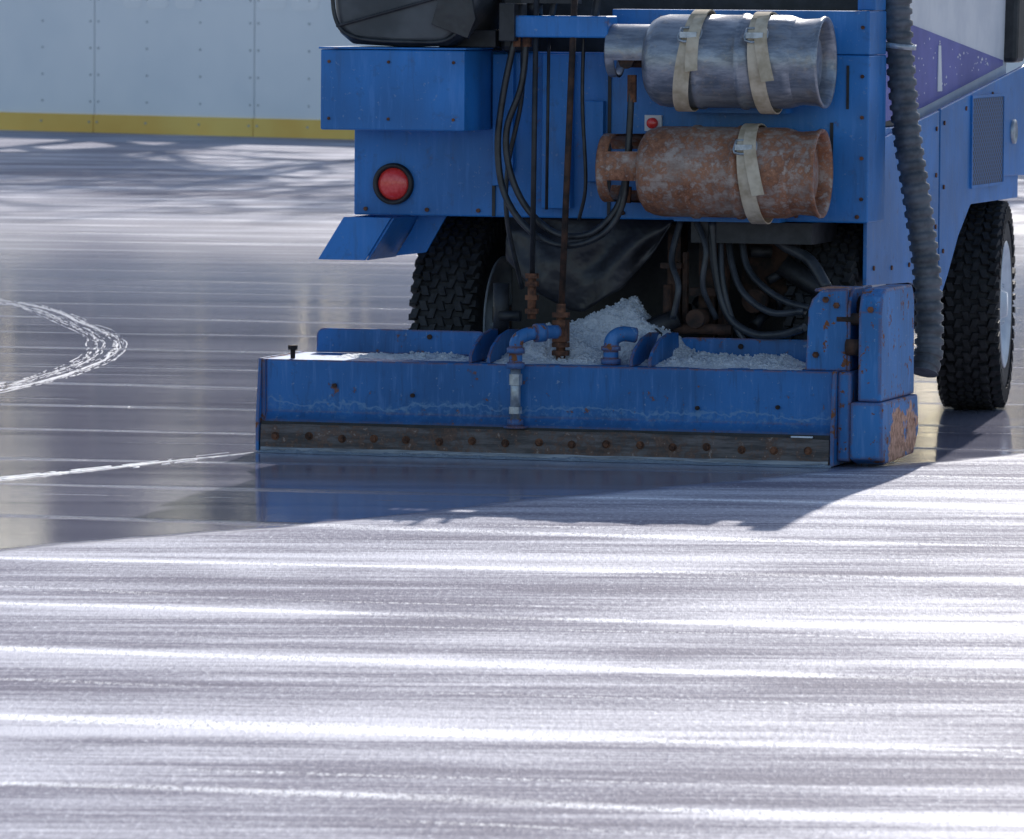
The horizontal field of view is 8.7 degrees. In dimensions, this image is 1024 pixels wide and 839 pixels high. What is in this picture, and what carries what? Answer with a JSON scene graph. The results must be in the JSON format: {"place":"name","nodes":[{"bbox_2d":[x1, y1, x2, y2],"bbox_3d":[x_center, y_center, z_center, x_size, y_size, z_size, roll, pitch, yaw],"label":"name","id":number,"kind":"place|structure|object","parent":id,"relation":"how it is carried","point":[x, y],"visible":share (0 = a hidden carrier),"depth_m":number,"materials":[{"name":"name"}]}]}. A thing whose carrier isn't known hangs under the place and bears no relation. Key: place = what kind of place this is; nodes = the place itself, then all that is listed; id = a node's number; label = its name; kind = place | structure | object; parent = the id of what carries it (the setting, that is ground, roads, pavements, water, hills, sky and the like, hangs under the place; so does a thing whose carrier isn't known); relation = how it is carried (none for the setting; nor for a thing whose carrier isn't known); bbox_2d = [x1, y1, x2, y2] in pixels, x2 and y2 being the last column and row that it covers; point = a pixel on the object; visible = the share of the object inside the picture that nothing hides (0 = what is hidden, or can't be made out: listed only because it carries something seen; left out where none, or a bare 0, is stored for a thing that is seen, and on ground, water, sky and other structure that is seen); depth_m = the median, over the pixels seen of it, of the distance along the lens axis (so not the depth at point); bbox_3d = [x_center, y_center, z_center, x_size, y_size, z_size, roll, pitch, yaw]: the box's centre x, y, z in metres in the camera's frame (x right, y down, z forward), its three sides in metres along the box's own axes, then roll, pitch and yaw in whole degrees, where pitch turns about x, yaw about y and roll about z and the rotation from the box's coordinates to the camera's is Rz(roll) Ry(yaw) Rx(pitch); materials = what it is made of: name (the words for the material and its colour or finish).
{"place":"outdoors","nodes":[
{"label":"outdoors","id":0,"kind":"place"},
{"bbox_2d":[0,130,1023,838],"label":"ice rink","id":1,"kind":"structure","parent":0,"point":[246,644],"depth_m":19.07,"materials":[{"name":"white ice"}]},
{"bbox_2d":[0,298,127,392],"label":"snow track","id":2,"kind":"structure","parent":1,"relation":"on","point":[86,355],"depth_m":31.49,"materials":[{"name":"white snow"}]},
{"bbox_2d":[0,452,251,479],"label":"snow track","id":3,"kind":"structure","parent":1,"relation":"on","point":[60,472],"depth_m":23.79,"materials":[{"name":"white snow"}]},
{"bbox_2d":[408,216,511,332],"bbox_3d":[-0.154,-0.368,25.660,0.262,0.860,0.860,1,4,16],"label":"wheel","id":4,"kind":"object","parent":1,"relation":"on","point":[462,265],"visible":0.44,"depth_m":25.32,"materials":[{"name":"rubber"}]},
{"bbox_2d":[0,0,1023,139],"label":"rink boards","id":5,"kind":"object","parent":1,"relation":"on","point":[245,68],"visible":0.34,"depth_m":74.55,"materials":[{"name":"plastic"}]},
{"bbox_2d":[256,284,917,467],"bbox_3d":[0.269,-0.190,24.648,2.364,0.641,0.685,1,4,16],"label":"conditioner","id":6,"kind":"object","parent":1,"relation":"on","point":[845,395],"visible":1,"depth_m":24.42,"materials":[{"name":"paint"}]},
{"bbox_2d":[525,273,569,358],"bbox_3d":[0.128,-0.372,24.619,0.180,0.328,0.068,2,4,26],"label":"turnbuckle","id":7,"kind":"object","parent":6,"relation":"attached to","point":[562,342],"visible":1,"depth_m":24.59,"materials":[{"name":"metal"}]},
{"bbox_2d":[558,0,577,303],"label":"lift rod","id":8,"kind":"object","parent":7,"relation":"attached to","point":[567,161],"visible":1,"depth_m":24.58,"materials":[{"name":"metal"}]},
{"bbox_2d":[334,296,805,369],"bbox_3d":[0.175,-0.308,24.818,2.000,0.296,0.720,1,4,16],"label":"snow pile","id":9,"kind":"object","parent":6,"relation":"in","point":[590,332],"visible":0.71,"depth_m":24.67,"materials":[{"name":"white snow"}]},
{"bbox_2d":[493,221,836,337],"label":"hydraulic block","id":10,"kind":"structure","parent":6,"relation":"on","point":[796,273],"depth_m":24.81,"materials":[{"name":"black metal"}]},
{"bbox_2d":[513,37,636,202],"bbox_3d":[0.229,-1.125,24.650,0.468,0.651,0.047,1,4,13],"label":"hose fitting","id":11,"kind":"object","parent":10,"relation":"attached to","point":[631,79],"visible":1,"depth_m":24.59,"materials":[{"name":"metal"}]},
{"bbox_2d":[660,224,796,337],"bbox_3d":[0.801,-0.484,24.933,0.450,0.480,0.450,1,4,16],"label":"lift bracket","id":12,"kind":"object","parent":6,"relation":"on","point":[700,321],"visible":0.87,"depth_m":24.90,"materials":[{"name":"metal"}]},
{"bbox_2d":[668,221,831,338],"bbox_3d":[0.887,-0.503,24.730,0.610,0.478,0.241,1,4,16],"label":"brake hose","id":13,"kind":"object","parent":6,"relation":"on","point":[810,262],"visible":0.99,"depth_m":24.73,"materials":[{"name":"black rubber"}]},
{"bbox_2d":[782,223,897,339],"bbox_3d":[1.244,-0.332,25.258,0.262,0.860,0.860,1,4,16],"label":"wheel","id":14,"kind":"object","parent":1,"relation":"on","point":[839,258],"visible":0.16,"depth_m":24.93,"materials":[{"name":"rubber"}]},
{"bbox_2d":[936,200,1015,408],"bbox_3d":[1.904,-0.475,27.509,0.262,0.860,0.860,1,4,9],"label":"front wheel","id":15,"kind":"object","parent":1,"relation":"on","point":[977,323],"visible":0.9,"depth_m":27.17,"materials":[{"name":"rubber"}]},
{"bbox_3d":[0.508,-0.509,27.879,0.262,0.860,0.860,1,4,9],"label":"front wheel","id":16,"kind":"object","parent":1,"relation":"on","visible":0},
{"bbox_2d":[885,126,1017,203],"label":"chassis deck","id":17,"kind":"structure","parent":16,"relation":"on","point":[1008,189],"depth_m":27.22,"materials":[{"name":"blue metal"}]},
{"bbox_2d":[492,305,511,328],"bbox_3d":[0.552,-0.349,25.457,1.430,0.140,0.120,1,4,16],"label":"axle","id":18,"kind":"object","parent":17,"relation":"on","point":[510,306],"visible":0.04,"depth_m":25.55,"materials":[{"name":"metal"}]},
{"bbox_2d":[354,51,885,222],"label":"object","id":19,"kind":"object","parent":17,"relation":"on","point":[451,172],"visible":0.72,"depth_m":24.86,"materials":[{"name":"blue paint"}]},
{"bbox_2d":[318,215,446,259],"bbox_3d":[-0.478,-0.683,25.092,0.403,0.160,0.370,1,4,16],"label":"side chute","id":20,"kind":"object","parent":19,"relation":"attached to","point":[364,237],"visible":1,"depth_m":24.96,"materials":[{"name":"blue paint"}]},
{"bbox_2d":[373,163,413,204],"bbox_3d":[-0.445,-0.882,25.073,0.156,0.156,0.024,1,4,16],"label":"tail lamp ring","id":21,"kind":"object","parent":19,"relation":"attached to","point":[381,170],"visible":1,"depth_m":25.06,"materials":[{"name":"black metal"}]},
{"bbox_2d":[378,168,407,199],"bbox_3d":[-0.445,-0.882,25.070,0.124,0.124,0.023,1,4,16],"label":"tail lamp lens","id":22,"kind":"object","parent":21,"relation":"in","point":[392,183],"visible":1,"depth_m":25.06,"materials":[{"name":"red plastic"}]},
{"bbox_2d":[321,49,491,130],"bbox_3d":[-0.391,-1.225,24.854,0.556,0.297,0.368,1,4,16],"label":"side box","id":23,"kind":"object","parent":19,"relation":"attached to","point":[406,90],"visible":0.95,"depth_m":24.68,"materials":[{"name":"blue paint"}]},
{"bbox_2d":[319,46,493,49],"bbox_3d":[-0.390,-1.378,24.841,0.568,0.007,0.373,1,4,16],"label":"box lid","id":24,"kind":"object","parent":23,"relation":"on","point":[395,47],"visible":0.98,"depth_m":24.70,"materials":[{"name":"blue paint"}]},
{"bbox_2d":[335,0,500,46],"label":"operator seat","id":25,"kind":"object","parent":24,"relation":"on","point":[412,22],"visible":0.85,"depth_m":24.70,"materials":[{"name":"leather"}]},
{"bbox_2d":[331,0,457,44],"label":"seat piping","id":26,"kind":"object","parent":25,"relation":"attached to","point":[390,41],"visible":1,"depth_m":24.69,"materials":[{"name":"leather"}]},
{"bbox_2d":[336,0,476,37],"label":"seat flap","id":27,"kind":"object","parent":25,"relation":"attached to","point":[458,17],"visible":1,"depth_m":24.60,"materials":[{"name":"black leather"}]},
{"bbox_2d":[439,29,500,47],"bbox_3d":[-0.125,-1.418,24.907,0.220,0.065,0.300,1,4,16],"label":"seat base","id":28,"kind":"object","parent":24,"relation":"on","point":[484,38],"visible":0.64,"depth_m":24.75,"materials":[{"name":"black metal"}]},
{"bbox_2d":[501,0,538,51],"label":"control column","id":29,"kind":"structure","parent":19,"relation":"on","point":[505,45],"depth_m":24.77,"materials":[{"name":"black metal"}]},
{"bbox_2d":[492,54,605,208],"bbox_3d":[0.133,-1.071,24.874,0.430,0.570,0.057,1,4,16],"label":"hose guide","id":30,"kind":"object","parent":19,"relation":"attached to","point":[595,111],"visible":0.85,"depth_m":24.84,"materials":[{"name":"blue paint"}]},
{"bbox_2d":[492,75,611,215],"bbox_3d":[0.147,-1.055,24.898,0.457,0.605,0.007,1,4,16],"label":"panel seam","id":31,"kind":"object","parent":19,"relation":"attached to","point":[609,149],"visible":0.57,"depth_m":24.84,"materials":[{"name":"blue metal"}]},
{"bbox_2d":[494,38,633,288],"bbox_3d":[0.212,-0.974,24.731,0.530,1.004,0.261,1,4,16],"label":"hydraulic hose","id":32,"kind":"object","parent":19,"relation":"attached to","point":[604,227],"visible":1,"depth_m":24.70,"materials":[{"name":"black rubber"}]},
{"bbox_2d":[516,15,616,37],"bbox_3d":[0.192,-1.446,24.646,0.370,0.080,0.140,1,4,16],"label":"lift bar","id":33,"kind":"object","parent":19,"relation":"attached to","point":[549,26],"visible":1,"depth_m":24.58,"materials":[{"name":"blue metal"}]},
{"bbox_2d":[545,37,550,209],"bbox_3d":[0.132,-1.124,24.695,0.017,0.700,0.012,1,4,16],"label":"lift rod","id":34,"kind":"object","parent":33,"relation":"attached to","point":[547,125],"visible":1,"depth_m":24.69,"materials":[{"name":"black metal"}]},
{"bbox_2d":[506,217,673,311],"bbox_3d":[0.286,-0.579,24.964,0.645,0.356,0.092,1,4,16],"label":"tarpaulin flap","id":35,"kind":"object","parent":19,"relation":"attached to","point":[617,257],"visible":0.79,"depth_m":24.96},
{"bbox_2d":[327,26,864,218],"bbox_3d":[0.304,-1.103,24.658,1.948,0.710,0.375,1,4,16],"label":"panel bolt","id":36,"kind":"object","parent":19,"relation":"attached to","point":[623,213],"visible":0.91,"depth_m":24.65,"materials":[{"name":"metal"}]},
{"bbox_2d":[644,115,662,130],"bbox_3d":[0.524,-1.097,24.783,0.066,0.060,0.014,1,4,16],"label":"stop plate","id":37,"kind":"object","parent":19,"relation":"attached to","point":[659,118],"visible":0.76,"depth_m":24.78,"materials":[{"name":"silver metal"}]},
{"bbox_2d":[595,123,832,223],"bbox_3d":[0.736,-0.903,24.532,0.828,0.368,0.404,1,4,16],"label":"gas tank","id":38,"kind":"object","parent":19,"relation":"attached to","point":[756,173],"visible":1,"depth_m":24.41,"materials":[{"name":"metal"}]},
{"bbox_2d":[604,9,836,113],"bbox_3d":[0.754,-1.310,24.500,0.816,0.380,0.407,1,4,16],"label":"gas tank","id":39,"kind":"object","parent":19,"relation":"attached to","point":[702,61],"visible":1,"depth_m":24.36,"materials":[{"name":"metal"}]},
{"bbox_2d":[613,9,885,54],"bbox_3d":[0.879,-1.438,24.814,0.979,0.160,0.271,1,4,16],"label":"tank cabinet","id":40,"kind":"object","parent":19,"relation":"on","point":[853,37],"visible":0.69,"depth_m":24.61,"materials":[{"name":"blue metal"}]},
{"bbox_2d":[830,66,848,153],"bbox_3d":[1.203,-1.110,24.592,0.070,0.380,0.004,1,4,16],"label":"panel slot","id":41,"kind":"object","parent":19,"relation":"attached to","point":[847,100],"visible":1,"depth_m":24.58,"materials":[{"name":"black metal"}]},
{"bbox_2d":[485,0,893,126],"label":"cockpit","id":42,"kind":"object","parent":17,"relation":"on","point":[607,7],"depth_m":25.06,"materials":[{"name":"blue metal"}]},
{"bbox_2d":[878,40,892,120],"bbox_3d":[1.425,-1.320,25.299,0.008,0.410,0.700,1,4,16],"label":"cockpit side","id":43,"kind":"object","parent":17,"relation":"on","point":[889,114],"visible":0.07,"depth_m":25.28,"materials":[{"name":"blue metal"}]},
{"bbox_2d":[863,111,938,285],"bbox_3d":[1.483,-0.800,25.477,0.017,0.729,1.230,1,4,16],"label":"side panel rear","id":44,"kind":"object","parent":17,"relation":"attached to","point":[886,243],"visible":0.51,"depth_m":25.33,"materials":[{"name":"blue paint"}]},
{"bbox_2d":[883,0,943,377],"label":"corrugated duct","id":45,"kind":"object","parent":17,"relation":"attached to","point":[918,213],"visible":0.98,"depth_m":24.86,"materials":[{"name":"grey plastic"}]},
{"bbox_2d":[886,42,915,50],"bbox_3d":[1.441,-1.388,24.884,0.125,0.032,0.124,1,4,16],"label":"duct clamp","id":46,"kind":"object","parent":45,"relation":"attached to","point":[900,46],"visible":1,"depth_m":24.83,"materials":[{"name":"silver metal"}]},
{"bbox_2d":[873,92,993,270],"bbox_3d":[1.644,-0.908,25.992,0.006,0.698,2.118,1,4,16],"label":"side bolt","id":47,"kind":"object","parent":17,"relation":"attached to","point":[944,123],"visible":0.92,"depth_m":26.00,"materials":[{"name":"metal"}]},
{"bbox_2d":[910,0,1005,117],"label":"snow tank","id":48,"kind":"object","parent":17,"relation":"on","point":[978,25],"visible":0.05,"depth_m":26.82,"materials":[{"name":"white metal"}]},
{"bbox_2d":[911,25,1002,108],"bbox_3d":[1.750,-1.406,26.561,0.008,0.360,1.890,1,4,16],"label":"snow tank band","id":49,"kind":"object","parent":48,"relation":"attached to","point":[927,51],"visible":0.65,"depth_m":26.38,"materials":[{"name":"purple paint"}]},
{"bbox_2d":[914,38,987,98],"bbox_3d":[1.719,-1.393,26.437,0.004,0.276,1.556,1,4,16],"label":"band decal","id":50,"kind":"object","parent":49,"relation":"attached to","point":[939,80],"visible":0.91,"depth_m":26.30,"materials":[{"name":"white paint"}]},
{"bbox_2d":[1004,0,1023,62],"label":"front column","id":51,"kind":"structure","parent":48,"relation":"attached to","point":[1014,35],"depth_m":27.52,"materials":[{"name":"black metal"}]},
{"bbox_2d":[937,65,1023,290],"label":"side panel front","id":52,"kind":"object","parent":17,"relation":"attached to","point":[957,195],"visible":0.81,"depth_m":26.44,"materials":[{"name":"blue paint"}]},
{"bbox_2d":[970,93,1004,188],"bbox_3d":[1.909,-1.121,26.893,0.012,0.370,0.620,1,4,16],"label":"grille frame","id":53,"kind":"object","parent":52,"relation":"attached to","point":[971,143],"visible":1,"depth_m":26.68,"materials":[{"name":"blue metal"}]},
{"bbox_2d":[972,96,1003,184],"bbox_3d":[1.908,-1.121,26.893,0.009,0.350,0.600,1,4,16],"label":"grille","id":54,"kind":"object","parent":53,"relation":"in","point":[987,140],"visible":1,"depth_m":26.89,"materials":[{"name":"grey metal"}]},
{"bbox_2d":[1011,119,1017,143],"bbox_3d":[2.056,-1.177,27.389,0.012,0.100,0.100,1,4,16],"label":"door handle","id":55,"kind":"object","parent":52,"relation":"attached to","point":[1014,130],"visible":1,"depth_m":27.38,"materials":[{"name":"silver metal"}]},
{"bbox_2d":[499,3,526,40],"bbox_3d":[0.004,-1.466,24.699,0.060,0.140,0.180,1,4,16],"label":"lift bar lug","id":56,"kind":"object","parent":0,"point":[508,12],"visible":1,"depth_m":24.61,"materials":[{"name":"black metal"}]},
{"bbox_2d":[529,0,538,272],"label":"lift rod","id":57,"kind":"object","parent":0,"point":[534,147],"visible":1,"depth_m":24.63,"materials":[{"name":"black metal"}]},
{"bbox_2d":[521,0,600,15],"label":"control levers","id":58,"kind":"object","parent":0,"point":[596,6],"visible":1,"depth_m":24.63,"materials":[{"name":"black metal"}]},
{"bbox_2d":[646,118,657,128],"bbox_3d":[0.518,-1.096,24.765,0.040,0.040,0.025,1,4,16],"label":"stop button","id":59,"kind":"object","parent":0,"point":[651,123],"visible":1,"depth_m":24.75,"materials":[{"name":"red plastic"}]},
{"bbox_2d":[511,221,916,338],"bbox_3d":[0.879,-0.588,26.520,1.100,0.522,2.550,1,4,16],"label":"chassis","id":60,"kind":"object","parent":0,"point":[646,282],"visible":0.04,"depth_m":25.30,"materials":[{"name":"black paint"}]},
{"bbox_2d":[858,0,885,10],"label":"corner post","id":61,"kind":"object","parent":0,"point":[874,5],"visible":1,"depth_m":24.65,"materials":[{"name":"blue metal"}]}
]}

